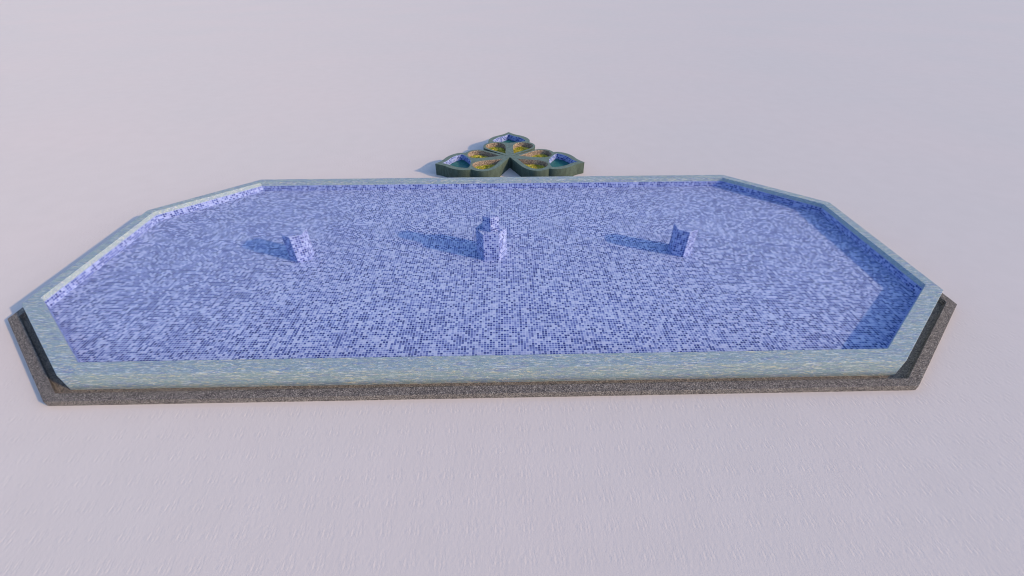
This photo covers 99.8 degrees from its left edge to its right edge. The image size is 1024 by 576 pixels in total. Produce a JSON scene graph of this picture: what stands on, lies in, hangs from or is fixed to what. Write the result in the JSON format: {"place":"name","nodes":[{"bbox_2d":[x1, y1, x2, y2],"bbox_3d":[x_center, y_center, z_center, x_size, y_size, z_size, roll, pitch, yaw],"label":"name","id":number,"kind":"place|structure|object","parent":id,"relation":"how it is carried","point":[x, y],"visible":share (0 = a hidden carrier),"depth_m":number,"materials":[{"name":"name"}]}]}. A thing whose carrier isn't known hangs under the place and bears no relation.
{"place":"outdoors","nodes":[
{"label":"outdoors","id":0,"kind":"place"},
{"bbox_2d":[0,0,1023,575],"bbox_3d":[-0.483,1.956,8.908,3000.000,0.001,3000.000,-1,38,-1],"label":"ground","id":1,"kind":"structure","parent":0,"point":[896,126],"depth_m":13.03,"materials":[{"name":"paint"}]},
{"bbox_2d":[22,175,942,389],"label":"mosaic pool","id":2,"kind":"structure","parent":1,"relation":"on","point":[402,281],"depth_m":11.10,"materials":[{"name":"blue tile"}]},
{"bbox_2d":[281,226,313,262],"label":"mosaic pillar","id":3,"kind":"structure","parent":2,"relation":"in","point":[297,243],"depth_m":11.97,"materials":[{"name":"blue tile"}]},
{"bbox_2d":[476,209,506,260],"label":"mosaic pillar","id":4,"kind":"structure","parent":2,"relation":"in","point":[491,237],"depth_m":11.90,"materials":[{"name":"blue tile"}]},
{"bbox_2d":[668,221,697,256],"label":"mosaic pillar","id":5,"kind":"structure","parent":2,"relation":"in","point":[683,238],"depth_m":12.12,"materials":[{"name":"blue tile"}]},
{"bbox_2d":[8,293,956,405],"bbox_3d":[-0.581,-0.931,12.539,23.102,0.189,10.060,-1,38,-1],"label":"drainage channel","id":6,"kind":"object","parent":1,"relation":"on","point":[53,389],"visible":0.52,"depth_m":8.66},
{"bbox_2d":[435,132,583,177],"bbox_3d":[-0.186,-5.002,17.463,4.754,0.455,4.723,-30,47,-33],"label":"flower planter","id":7,"kind":"object","parent":1,"relation":"on","point":[457,165],"visible":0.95,"depth_m":17.34,"materials":[{"name":"stone"}]},
{"bbox_2d":[471,155,486,157],"bbox_3d":[-1.182,-5.354,17.878,1.370,0.090,0.890,-1,38,-1],"label":"ground cover","id":8,"kind":"object","parent":7,"relation":"in","point":[477,156],"visible":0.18,"depth_m":18.05,"materials":[{"name":"yellow plant"}]},
{"bbox_2d":[474,164,494,168],"bbox_3d":[-0.931,-4.685,17.019,1.283,0.090,0.889,-9,39,-11],"label":"ground cover","id":9,"kind":"object","parent":7,"relation":"in","point":[484,166],"visible":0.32,"depth_m":17.18,"materials":[{"name":"yellow plant"}]},
{"bbox_2d":[488,147,505,152],"bbox_3d":[-0.679,-5.809,18.461,0.916,0.090,1.294,-1,38,-1],"label":"ground cover","id":10,"kind":"object","parent":7,"relation":"in","point":[500,149],"visible":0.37,"depth_m":18.70,"materials":[{"name":"yellow plant"}]},
{"bbox_2d":[513,146,529,152],"bbox_3d":[0.463,-5.818,18.469,0.910,0.090,1.262,-1,38,-1],"label":"ground cover","id":11,"kind":"object","parent":7,"relation":"in","point":[518,149],"visible":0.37,"depth_m":18.73,"materials":[{"name":"yellow plant"}]},
{"bbox_2d":[526,164,544,168],"bbox_3d":[0.772,-4.734,17.076,1.328,0.090,0.893,12,40,16],"label":"ground cover","id":12,"kind":"object","parent":7,"relation":"in","point":[535,166],"visible":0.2,"depth_m":17.22,"materials":[{"name":"yellow plant"}]},
{"bbox_2d":[531,154,548,156],"bbox_3d":[0.995,-5.393,17.922,1.350,0.090,0.875,-1,38,-1],"label":"ground cover","id":13,"kind":"object","parent":7,"relation":"in","point":[541,155],"visible":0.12,"depth_m":18.09,"materials":[{"name":"yellow plant"}]}
]}

